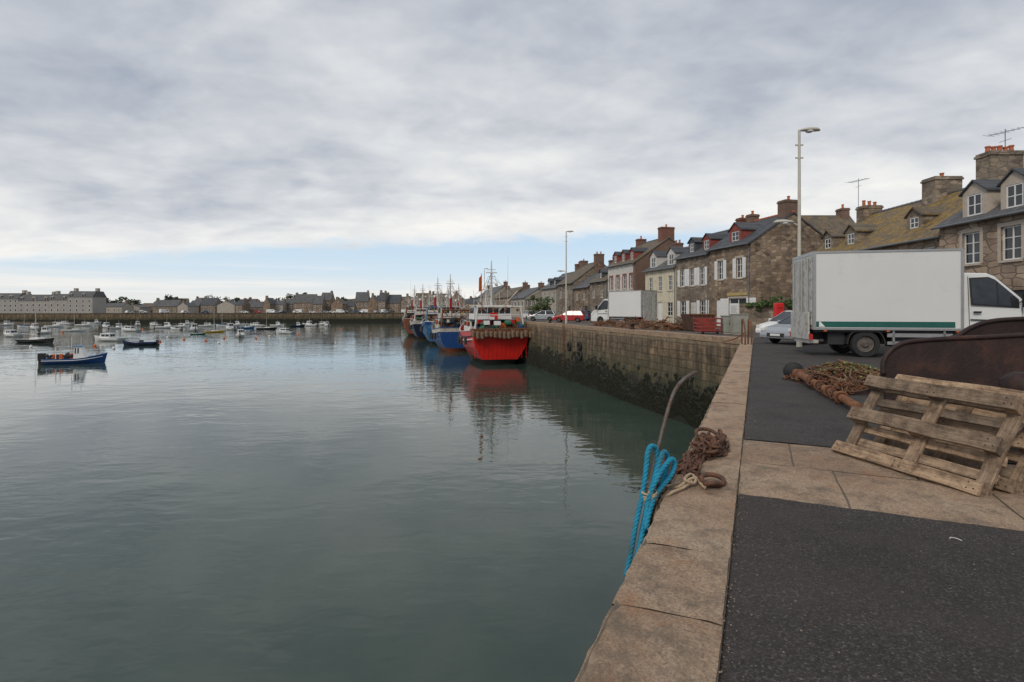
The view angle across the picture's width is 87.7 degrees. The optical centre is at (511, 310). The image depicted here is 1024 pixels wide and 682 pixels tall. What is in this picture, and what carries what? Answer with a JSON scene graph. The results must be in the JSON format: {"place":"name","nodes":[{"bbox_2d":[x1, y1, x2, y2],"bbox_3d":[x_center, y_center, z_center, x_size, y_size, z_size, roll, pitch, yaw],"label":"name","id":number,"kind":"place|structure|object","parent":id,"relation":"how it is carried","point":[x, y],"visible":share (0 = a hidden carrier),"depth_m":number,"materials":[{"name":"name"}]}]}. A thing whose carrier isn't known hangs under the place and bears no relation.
{"place":"outdoors","nodes":[
{"label":"outdoors","id":0,"kind":"place"},
{"bbox_2d":[0,313,403,322],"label":"quay wall","id":1,"kind":"structure","parent":0,"point":[210,317],"depth_m":312.68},
{"bbox_2d":[0,322,696,681],"bbox_3d":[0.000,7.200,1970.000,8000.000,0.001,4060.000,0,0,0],"label":"water","id":2,"kind":"structure","parent":0,"point":[362,502],"depth_m":19.50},
{"bbox_2d":[3,324,23,336],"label":"boat","id":3,"kind":"object","parent":2,"relation":"on","point":[10,333],"visible":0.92,"depth_m":145.95,"materials":[{"name":"white paint"}]},
{"bbox_2d":[15,299,54,342],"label":"boat","id":4,"kind":"object","parent":2,"relation":"on","point":[36,339],"visible":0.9,"depth_m":119.19,"materials":[{"name":"black paint"}]},
{"bbox_2d":[37,337,107,364],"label":"boat","id":5,"kind":"object","parent":2,"relation":"on","point":[80,356],"visible":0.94,"depth_m":72.09,"materials":[{"name":"blue paint"}]},
{"bbox_2d":[94,331,126,340],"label":"boat","id":6,"kind":"object","parent":2,"relation":"on","point":[109,336],"visible":0.91,"depth_m":125.60,"materials":[{"name":"white paint"}]},
{"bbox_2d":[121,326,141,331],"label":"boat","id":7,"kind":"object","parent":2,"relation":"on","point":[129,328],"visible":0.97,"depth_m":183.68,"materials":[{"name":"white paint"}]},
{"bbox_2d":[122,340,159,345],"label":"boat","id":8,"kind":"object","parent":2,"relation":"on","point":[134,343],"visible":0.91,"depth_m":110.08,"materials":[{"name":"blue paint"}]},
{"bbox_2d":[276,327,295,333],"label":"boat","id":9,"kind":"object","parent":2,"relation":"on","point":[283,331],"visible":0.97,"depth_m":166.54,"materials":[{"name":"white paint"}]},
{"bbox_2d":[401,280,419,335],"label":"trawler","id":10,"kind":"object","parent":2,"relation":"on","point":[410,312],"visible":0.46,"depth_m":152.10,"materials":[{"name":"white paint"}]},
{"bbox_2d":[408,287,433,338],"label":"trawler","id":11,"kind":"object","parent":2,"relation":"on","point":[414,326],"visible":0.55,"depth_m":135.48,"materials":[{"name":"blue paint"}]},
{"bbox_2d":[420,278,448,344],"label":"trawler","id":12,"kind":"object","parent":2,"relation":"on","point":[427,322],"visible":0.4,"depth_m":115.99,"materials":[{"name":"blue paint"}]},
{"bbox_2d":[429,274,469,351],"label":"trawler","id":13,"kind":"object","parent":2,"relation":"on","point":[444,331],"visible":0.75,"depth_m":93.55,"materials":[{"name":"blue paint"}]},
{"bbox_2d":[452,285,468,317],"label":"trawler","id":14,"kind":"object","parent":2,"relation":"on","point":[457,304],"visible":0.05,"depth_m":133.51,"materials":[{"name":"green paint"}]},
{"bbox_2d":[457,261,530,364],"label":"trawler","id":15,"kind":"object","parent":2,"relation":"on","point":[492,351],"visible":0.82,"depth_m":71.41,"materials":[{"name":"red paint"}]},
{"bbox_2d":[0,0,1023,303],"label":"sky","id":16,"kind":"structure","parent":0,"point":[150,150],"materials":[{"name":"grey"}]},
{"bbox_2d":[467,318,739,425],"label":"quay wall","id":17,"kind":"structure","parent":0,"point":[709,362],"depth_m":39.52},
{"bbox_2d":[518,341,719,427],"bbox_3d":[1.386,6.166,74.864,0.200,4.318,95.422,0,0,-13],"label":"seaweed","id":18,"kind":"object","parent":17,"relation":"attached to","point":[688,407],"visible":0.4,"depth_m":41.25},
{"bbox_2d":[465,311,1015,681],"bbox_3d":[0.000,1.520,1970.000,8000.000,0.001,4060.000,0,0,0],"label":"ground","id":19,"kind":"structure","parent":0,"point":[734,547],"depth_m":6.24,"materials":[{"name":"concrete"}]},
{"bbox_2d":[0,288,105,312],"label":"institution building","id":20,"kind":"structure","parent":19,"relation":"on","point":[79,301],"depth_m":307.05,"materials":[{"name":"paint"}]},
{"bbox_2d":[106,301,133,312],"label":"waterfront house","id":21,"kind":"structure","parent":19,"relation":"on","point":[118,307],"depth_m":343.05,"materials":[{"name":"paint"}]},
{"bbox_2d":[131,303,150,312],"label":"waterfront house","id":22,"kind":"structure","parent":19,"relation":"on","point":[137,308],"depth_m":355.70,"materials":[{"name":"stone"}]},
{"bbox_2d":[153,297,181,312],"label":"waterfront house","id":23,"kind":"structure","parent":19,"relation":"on","point":[171,306],"depth_m":356.39,"materials":[{"name":"grey stone"}]},
{"bbox_2d":[178,301,198,312],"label":"waterfront house","id":24,"kind":"structure","parent":19,"relation":"on","point":[188,307],"depth_m":352.94,"materials":[{"name":"paint"}]},
{"bbox_2d":[200,296,220,312],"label":"waterfront house","id":25,"kind":"structure","parent":19,"relation":"on","point":[209,304],"depth_m":370.55,"materials":[{"name":"grey stone"}]},
{"bbox_2d":[217,299,236,312],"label":"waterfront house","id":26,"kind":"structure","parent":19,"relation":"on","point":[226,306],"depth_m":353.37,"materials":[{"name":"paint"}]},
{"bbox_2d":[235,298,249,312],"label":"waterfront house","id":27,"kind":"structure","parent":19,"relation":"on","point":[242,305],"depth_m":354.33,"materials":[{"name":"brown stone"}]},
{"bbox_2d":[247,299,263,312],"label":"waterfront house","id":28,"kind":"structure","parent":19,"relation":"on","point":[257,305],"depth_m":364.86,"materials":[{"name":"grey stone"}]},
{"bbox_2d":[262,295,274,312],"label":"waterfront house","id":29,"kind":"structure","parent":19,"relation":"on","point":[268,303],"depth_m":354.55,"materials":[{"name":"brown stone"}]},
{"bbox_2d":[275,298,286,311],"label":"waterfront house","id":30,"kind":"structure","parent":19,"relation":"on","point":[280,305],"depth_m":363.25,"materials":[{"name":"stone"}]},
{"bbox_2d":[286,297,294,312],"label":"waterfront house","id":31,"kind":"structure","parent":19,"relation":"on","point":[289,302],"depth_m":368.75,"materials":[{"name":"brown stone"}]},
{"bbox_2d":[293,293,314,312],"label":"waterfront house","id":32,"kind":"structure","parent":19,"relation":"on","point":[303,302],"depth_m":359.87,"materials":[{"name":"brown stone"}]},
{"bbox_2d":[312,294,325,312],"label":"waterfront house","id":33,"kind":"structure","parent":19,"relation":"on","point":[319,304],"depth_m":351.80,"materials":[{"name":"grey stone"}]},
{"bbox_2d":[321,290,334,310],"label":"waterfront house","id":34,"kind":"structure","parent":19,"relation":"on","point":[329,298],"depth_m":362.73,"materials":[{"name":"brown stone"}]},
{"bbox_2d":[331,296,347,311],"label":"waterfront house","id":35,"kind":"structure","parent":19,"relation":"on","point":[337,303],"depth_m":351.96,"materials":[{"name":"brown stone"}]},
{"bbox_2d":[345,299,354,312],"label":"waterfront house","id":36,"kind":"structure","parent":19,"relation":"on","point":[351,306],"depth_m":367.65,"materials":[{"name":"stone"}]},
{"bbox_2d":[355,290,369,310],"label":"waterfront house","id":37,"kind":"structure","parent":19,"relation":"on","point":[362,299],"depth_m":370.30,"materials":[{"name":"grey stone"}]},
{"bbox_2d":[367,293,377,312],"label":"waterfront house","id":38,"kind":"structure","parent":19,"relation":"on","point":[372,305],"depth_m":369.92,"materials":[{"name":"brown stone"}]},
{"bbox_2d":[378,290,387,312],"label":"waterfront house","id":39,"kind":"structure","parent":19,"relation":"on","point":[382,300],"depth_m":357.91,"materials":[{"name":"grey stone"}]},
{"bbox_2d":[387,292,401,312],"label":"waterfront house","id":40,"kind":"structure","parent":19,"relation":"on","point":[393,303],"depth_m":360.92,"materials":[{"name":"brown stone"}]},
{"bbox_2d":[477,280,507,304],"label":"stone house","id":41,"kind":"structure","parent":19,"relation":"on","point":[496,291],"depth_m":159.61,"materials":[{"name":"stone"}]},
{"bbox_2d":[493,281,527,304],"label":"stone house","id":42,"kind":"structure","parent":19,"relation":"on","point":[504,295],"depth_m":141.44,"materials":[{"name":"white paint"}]},
{"bbox_2d":[511,281,544,316],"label":"stone house","id":43,"kind":"structure","parent":19,"relation":"on","point":[528,291],"depth_m":124.50,"materials":[{"name":"stone"}]},
{"bbox_2d":[524,284,545,311],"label":"stone house","id":44,"kind":"structure","parent":19,"relation":"on","point":[529,302],"depth_m":114.79,"materials":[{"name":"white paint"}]},
{"bbox_2d":[526,295,554,319],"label":"tree","id":45,"kind":"object","parent":19,"relation":"on","point":[544,306],"visible":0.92,"depth_m":88.44,"materials":[{"name":"green plant"}]},
{"bbox_2d":[527,311,555,320],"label":"parked car","id":46,"kind":"object","parent":19,"relation":"on","point":[544,315],"visible":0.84,"depth_m":77.56,"materials":[{"name":"silver metal"}]},
{"bbox_2d":[540,262,578,315],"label":"rendered house","id":47,"kind":"structure","parent":19,"relation":"on","point":[550,288],"depth_m":99.53,"materials":[{"name":"paint"}]},
{"bbox_2d":[558,231,572,323],"bbox_3d":[6.200,-3.904,62.000,1.880,10.807,0.340,0,0,0],"label":"street lamp","id":48,"kind":"object","parent":19,"relation":"on","point":[566,241],"visible":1,"depth_m":61.93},
{"bbox_2d":[552,311,585,321],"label":"parked car","id":49,"kind":"object","parent":19,"relation":"on","point":[578,316],"visible":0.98,"depth_m":68.72,"materials":[{"name":"red paint"}]},
{"bbox_2d":[556,252,607,315],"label":"stone house","id":50,"kind":"structure","parent":19,"relation":"on","point":[584,271],"depth_m":90.27,"materials":[{"name":"stone"}]},
{"bbox_2d":[572,260,612,320],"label":"stone house","id":51,"kind":"structure","parent":19,"relation":"on","point":[582,296],"depth_m":84.73,"materials":[{"name":"stone"}]},
{"bbox_2d":[588,257,613,320],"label":"stone house","id":52,"kind":"structure","parent":19,"relation":"on","point":[598,289],"depth_m":77.78,"materials":[{"name":"stone"}]},
{"bbox_2d":[464,317,743,343],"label":"quay coping","id":53,"kind":"object","parent":19,"relation":"on","point":[709,338],"visible":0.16,"depth_m":38.16,"materials":[{"name":"stone"}]},
{"bbox_2d":[591,319,619,325],"bbox_3d":[9.190,1.315,52.281,2.015,1.008,3.432,0,0,-38],"label":"fishing gear heap","id":54,"kind":"object","parent":19,"relation":"on","point":[605,323],"visible":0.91,"depth_m":51.91,"materials":[{"name":"fabric"}]},
{"bbox_2d":[591,290,657,321],"bbox_3d":[10.979,-0.210,53.079,2.680,3.420,6.980,0,0,-36],"label":"box truck","id":55,"kind":"object","parent":19,"relation":"on","point":[629,304],"visible":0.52,"depth_m":51.05,"materials":[{"name":"white metal"}]},
{"bbox_2d":[610,316,654,328],"bbox_3d":[10.679,1.106,45.875,4.286,1.330,2.364,0,0,23],"label":"fishing gear heap","id":56,"kind":"object","parent":19,"relation":"on","point":[626,324],"visible":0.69,"depth_m":45.66,"materials":[{"name":"fabric"}]},
{"bbox_2d":[605,224,674,320],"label":"brick trimmed house","id":57,"kind":"structure","parent":19,"relation":"on","point":[621,272],"depth_m":69.45,"materials":[{"name":"white paint"}]},
{"bbox_2d":[631,237,674,289],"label":"brick gable","id":58,"kind":"structure","parent":19,"relation":"on","point":[641,263],"depth_m":66.10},
{"bbox_2d":[639,316,669,329],"bbox_3d":[12.237,1.116,43.407,3.814,1.372,2.664,0,0,11],"label":"fishing gear heap","id":59,"kind":"object","parent":19,"relation":"on","point":[656,325],"visible":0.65,"depth_m":42.91,"materials":[{"name":"fabric"}]},
{"bbox_2d":[574,338,752,681],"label":"quay coping","id":60,"kind":"object","parent":19,"relation":"on","point":[680,581],"visible":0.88,"depth_m":2.90,"materials":[{"name":"beige stone"}]},
{"bbox_2d":[637,370,697,526],"bbox_3d":[1.267,1.329,4.573,0.218,1.562,1.073,0,0,43],"label":"ladder handrail","id":61,"kind":"object","parent":60,"relation":"attached to","point":[675,389],"visible":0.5,"depth_m":4.62,"materials":[{"name":"metal"}]},
{"bbox_2d":[623,443,676,575],"bbox_3d":[1.056,1.537,4.192,0.185,0.886,0.703,0,0,44],"label":"rope bundle","id":62,"kind":"object","parent":61,"relation":"hanging from","point":[650,499],"visible":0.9,"depth_m":4.23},
{"bbox_2d":[646,428,729,534],"bbox_3d":[1.801,1.578,5.166,0.416,0.574,2.789,0,0,30],"label":"chain","id":63,"kind":"object","parent":60,"relation":"on","point":[713,448],"visible":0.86,"depth_m":5.27,"materials":[{"name":"metal"}]},
{"bbox_2d":[647,473,705,522],"bbox_3d":[1.318,1.574,4.372,0.717,0.370,0.247,0,0,-30],"label":"cord","id":64,"kind":"object","parent":63,"relation":"attached to","point":[688,481],"visible":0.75,"depth_m":4.43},
{"bbox_2d":[694,427,719,440],"bbox_3d":[2.168,1.380,5.923,0.322,0.134,0.224,0,0,-34],"label":"mooring ring","id":65,"kind":"object","parent":63,"relation":"on","point":[697,435],"visible":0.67,"depth_m":5.96,"materials":[{"name":"metal"}]},
{"bbox_2d":[699,472,725,487],"bbox_3d":[1.708,1.440,4.543,0.244,0.085,0.182,0,0,-24],"label":"mooring ring","id":66,"kind":"object","parent":60,"relation":"on","point":[702,476],"visible":0.86,"depth_m":4.56,"materials":[{"name":"metal"}]},
{"bbox_2d":[703,480,721,486],"bbox_3d":[1.674,1.457,4.480,0.169,0.124,0.259,0,0,27],"label":"iron staple","id":67,"kind":"object","parent":60,"relation":"attached to","point":[713,482],"visible":0.87,"depth_m":4.38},
{"bbox_2d":[722,318,751,344],"bbox_3d":[9.941,1.072,23.411,1.158,1.459,0.772,0,0,0],"label":"ladder handrail","id":68,"kind":"object","parent":60,"relation":"attached to","point":[742,324],"visible":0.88,"depth_m":23.44,"materials":[{"name":"metal"}]},
{"bbox_2d":[576,345,752,681],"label":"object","id":69,"kind":"object","parent":19,"relation":"on","point":[616,605],"visible":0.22,"depth_m":2.70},
{"bbox_2d":[642,240,688,323],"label":"rendered house","id":70,"kind":"structure","parent":19,"relation":"on","point":[660,274],"depth_m":59.29,"materials":[{"name":"paint"}]},
{"bbox_2d":[660,318,690,330],"bbox_3d":[12.798,1.182,40.919,2.718,1.230,1.792,0,0,-28],"label":"fishing gear heap","id":71,"kind":"object","parent":19,"relation":"on","point":[676,326],"visible":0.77,"depth_m":40.38,"materials":[{"name":"fabric"}]},
{"bbox_2d":[681,314,716,330],"bbox_3d":[13.692,0.840,39.278,2.100,1.220,1.560,0,0,-6],"label":"skip","id":72,"kind":"object","parent":19,"relation":"on","point":[688,320],"visible":0.6,"depth_m":38.62,"materials":[{"name":"metal"}]},
{"bbox_2d":[694,318,721,333],"bbox_3d":[12.721,0.983,34.652,1.420,1.027,1.145,0,0,-3],"label":"waste bin","id":73,"kind":"object","parent":19,"relation":"on","point":[702,325],"visible":1,"depth_m":34.38,"materials":[{"name":"red"}]},
{"bbox_2d":[672,215,745,322],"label":"stone house","id":74,"kind":"structure","parent":19,"relation":"on","point":[692,279],"depth_m":53.67,"materials":[{"name":"stone"}]},
{"bbox_2d":[677,269,686,287],"bbox_3d":[17.762,-3.325,55.513,0.210,1.850,1.740,0,0,-13],"label":"window","id":75,"kind":"structure","parent":74,"relation":"in","point":[683,272],"depth_m":55.71,"materials":[{"name":"white paint"}]},
{"bbox_2d":[677,301,688,316],"bbox_3d":[17.808,-0.150,55.319,0.210,1.700,2.240,0,0,-13],"label":"window","id":76,"kind":"structure","parent":74,"relation":"in","point":[684,304],"depth_m":55.54,"materials":[{"name":"white paint"}]},
{"bbox_2d":[687,268,696,286],"bbox_3d":[18.175,-3.325,53.761,0.210,1.850,1.740,0,0,-13],"label":"window","id":77,"kind":"structure","parent":74,"relation":"in","point":[693,271],"depth_m":53.72,"materials":[{"name":"white paint"}]},
{"bbox_2d":[697,266,706,285],"bbox_3d":[18.596,-3.325,52.019,0.210,1.850,1.740,0,0,-13],"label":"window","id":78,"kind":"structure","parent":74,"relation":"in","point":[703,269],"depth_m":52.18,"materials":[{"name":"white paint"}]},
{"bbox_2d":[696,300,708,313],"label":"window","id":79,"kind":"structure","parent":74,"relation":"in","point":[703,302],"depth_m":52.18,"materials":[{"name":"white paint"}]},
{"bbox_2d":[720,315,730,333],"bbox_3d":[13.824,0.903,34.341,0.660,1.193,0.580,0,0,0],"label":"utility cabinet","id":80,"kind":"object","parent":19,"relation":"on","point":[726,324],"visible":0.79,"depth_m":34.08,"materials":[{"name":"metal"}]},
{"bbox_2d":[729,303,738,313],"bbox_3d":[14.700,0.510,35.289,0.640,1.980,0.091,0,0,0],"label":"sign","id":81,"kind":"object","parent":19,"relation":"on","point":[733,308],"visible":0.86,"depth_m":35.25,"materials":[{"name":"metal"}]},
{"bbox_2d":[730,314,749,334],"bbox_3d":[14.333,0.850,33.583,1.013,1.300,0.580,0,0,0],"label":"utility cabinet","id":82,"kind":"object","parent":19,"relation":"on","point":[736,319],"visible":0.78,"depth_m":33.32,"materials":[{"name":"metal"}]},
{"bbox_2d":[705,196,822,325],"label":"stone house","id":83,"kind":"structure","parent":19,"relation":"on","point":[750,259],"depth_m":46.13,"materials":[{"name":"stone"}]},
{"bbox_2d":[714,258,725,280],"bbox_3d":[19.254,-3.765,49.170,0.210,2.030,1.740,0,0,-13],"label":"window","id":84,"kind":"structure","parent":83,"relation":"in","point":[722,264],"depth_m":49.37,"materials":[{"name":"white paint"}]},
{"bbox_2d":[720,296,755,317],"bbox_3d":[19.814,-0.190,46.785,0.210,2.180,4.840,0,0,-13],"label":"window","id":85,"kind":"structure","parent":83,"relation":"in","point":[724,303],"depth_m":47.90,"materials":[{"name":"white paint"}]},
{"bbox_2d":[733,255,745,278],"bbox_3d":[19.872,-3.765,46.542,0.210,2.030,1.740,0,0,-13],"label":"window","id":86,"kind":"structure","parent":83,"relation":"in","point":[741,260],"depth_m":46.55,"materials":[{"name":"white paint"}]},
{"bbox_2d":[739,304,791,330],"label":"garden wall","id":87,"kind":"structure","parent":19,"relation":"on","point":[764,314],"depth_m":40.14,"materials":[{"name":"brown stone"}]},
{"bbox_2d":[751,300,771,311],"bbox_3d":[19.109,-0.359,40.244,2.258,0.968,1.465,0,0,0],"label":"bush","id":88,"kind":"object","parent":87,"relation":"on","point":[764,303],"visible":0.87,"depth_m":39.89,"materials":[{"name":"green plant"}]},
{"bbox_2d":[768,295,791,307],"bbox_3d":[20.384,-0.672,40.397,2.315,1.192,2.241,0,0,28],"label":"bush","id":89,"kind":"object","parent":87,"relation":"on","point":[788,302],"visible":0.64,"depth_m":39.95,"materials":[{"name":"green plant"}]},
{"bbox_2d":[755,311,791,332],"bbox_3d":[15.742,0.750,29.734,4.140,1.500,2.040,0,0,-25],"label":"parked car","id":90,"kind":"object","parent":19,"relation":"on","point":[780,316],"visible":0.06,"depth_m":29.70,"materials":[{"name":"white paint"}]},
{"bbox_2d":[773,303,783,317],"bbox_3d":[17.600,0.500,35.193,0.560,2.000,0.415,0,0,0],"label":"post box","id":91,"kind":"object","parent":19,"relation":"on","point":[778,308],"visible":0.49,"depth_m":35.00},
{"bbox_2d":[801,204,854,233],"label":"stone house","id":92,"kind":"structure","parent":19,"relation":"on","point":[841,219],"depth_m":54.34,"materials":[{"name":"stone"}]},
{"bbox_2d":[738,440,1023,519],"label":"paving bed","id":93,"kind":"object","parent":19,"relation":"on","point":[847,500],"visible":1,"depth_m":4.74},
{"bbox_2d":[741,440,1015,481],"bbox_3d":[6.332,1.493,3.994,8.464,0.016,0.976,0,0,25],"label":"granite paving band","id":94,"kind":"object","parent":93,"relation":"on","point":[815,457],"visible":0.52,"depth_m":5.34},
{"bbox_2d":[739,461,1023,530],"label":"granite paving band","id":95,"kind":"object","parent":93,"relation":"on","point":[905,497],"visible":0.94,"depth_m":4.31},
{"bbox_2d":[816,173,963,250],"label":"stone house","id":96,"kind":"structure","parent":19,"relation":"on","point":[875,226],"depth_m":33.59,"materials":[{"name":"stone"}]},
{"bbox_2d":[831,375,1023,496],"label":"wooden pallet","id":97,"kind":"object","parent":19,"relation":"on","point":[914,460],"visible":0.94,"depth_m":4.87,"materials":[{"name":"brown wood"}]},
{"bbox_2d":[862,374,1023,493],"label":"wooden pallet","id":98,"kind":"object","parent":19,"relation":"on","point":[1011,480],"visible":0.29,"depth_m":4.94,"materials":[{"name":"brown wood"}]},
{"bbox_2d":[930,127,1023,296],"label":"stone house","id":99,"kind":"structure","parent":19,"relation":"on","point":[984,227],"depth_m":25.57,"materials":[{"name":"stone"}]},
{"bbox_2d":[959,227,982,266],"bbox_3d":[22.635,-3.115,26.250,0.210,1.830,1.320,0,0,0],"label":"window","id":100,"kind":"structure","parent":99,"relation":"in","point":[974,240],"depth_m":26.24,"materials":[{"name":"white paint"}]},
{"bbox_2d":[997,219,1023,262],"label":"window","id":101,"kind":"structure","parent":99,"relation":"in","point":[1013,236],"depth_m":24.22,"materials":[{"name":"white paint"}]},
{"bbox_2d":[724,494,1023,681],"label":"pavement asphalt","id":102,"kind":"structure","parent":0,"point":[876,624],"depth_m":2.77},
{"bbox_2d":[744,338,1016,463],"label":"quay roadway","id":103,"kind":"structure","parent":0,"point":[777,401],"depth_m":8.77,"materials":[{"name":"asphalt"}]},
{"bbox_2d":[760,315,819,344],"bbox_3d":[13.603,0.750,24.413,4.240,1.500,2.040,0,0,-22],"label":"parked car","id":104,"kind":"object","parent":103,"relation":"on","point":[778,332],"visible":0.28,"depth_m":23.96,"materials":[{"name":"silver metal"}]},
{"bbox_2d":[773,127,819,346],"bbox_3d":[11.750,-3.029,22.000,1.880,9.057,0.340,0,0,0],"label":"street lamp","id":105,"kind":"object","parent":103,"relation":"on","point":[799,158],"visible":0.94,"depth_m":21.95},
{"bbox_2d":[622,408,1021,672],"bbox_3d":[4.019,1.483,3.731,5.434,0.017,7.992,0,0,24],"label":"grit","id":106,"kind":"object","parent":103,"relation":"on","point":[762,547],"visible":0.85,"depth_m":3.26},
{"bbox_2d":[783,362,862,407],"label":"dredge beam","id":107,"kind":"structure","parent":103,"relation":"on","point":[835,394],"depth_m":9.36,"materials":[{"name":"metal"}]},
{"bbox_2d":[783,361,882,394],"bbox_3d":[6.602,1.255,10.502,1.515,0.514,2.287,0,0,0],"label":"fishing net","id":108,"kind":"object","parent":103,"relation":"on","point":[849,378],"visible":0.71,"depth_m":10.11,"materials":[{"name":"fabric"}]},
{"bbox_2d":[790,248,1023,356],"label":"box truck","id":109,"kind":"object","parent":103,"relation":"on","point":[863,303],"visible":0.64,"depth_m":16.86,"materials":[{"name":"metal"}]},
{"bbox_2d":[880,333,1023,413],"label":"trawl door","id":110,"kind":"structure","parent":103,"relation":"on","point":[989,360],"depth_m":6.62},
{"bbox_2d":[951,317,1023,335],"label":"trawl door","id":111,"kind":"structure","parent":103,"relation":"on","point":[1005,325],"depth_m":7.11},
{"bbox_2d":[998,372,1023,462],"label":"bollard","id":112,"kind":"object","parent":103,"relation":"on","point":[1013,380],"visible":0.37,"depth_m":5.30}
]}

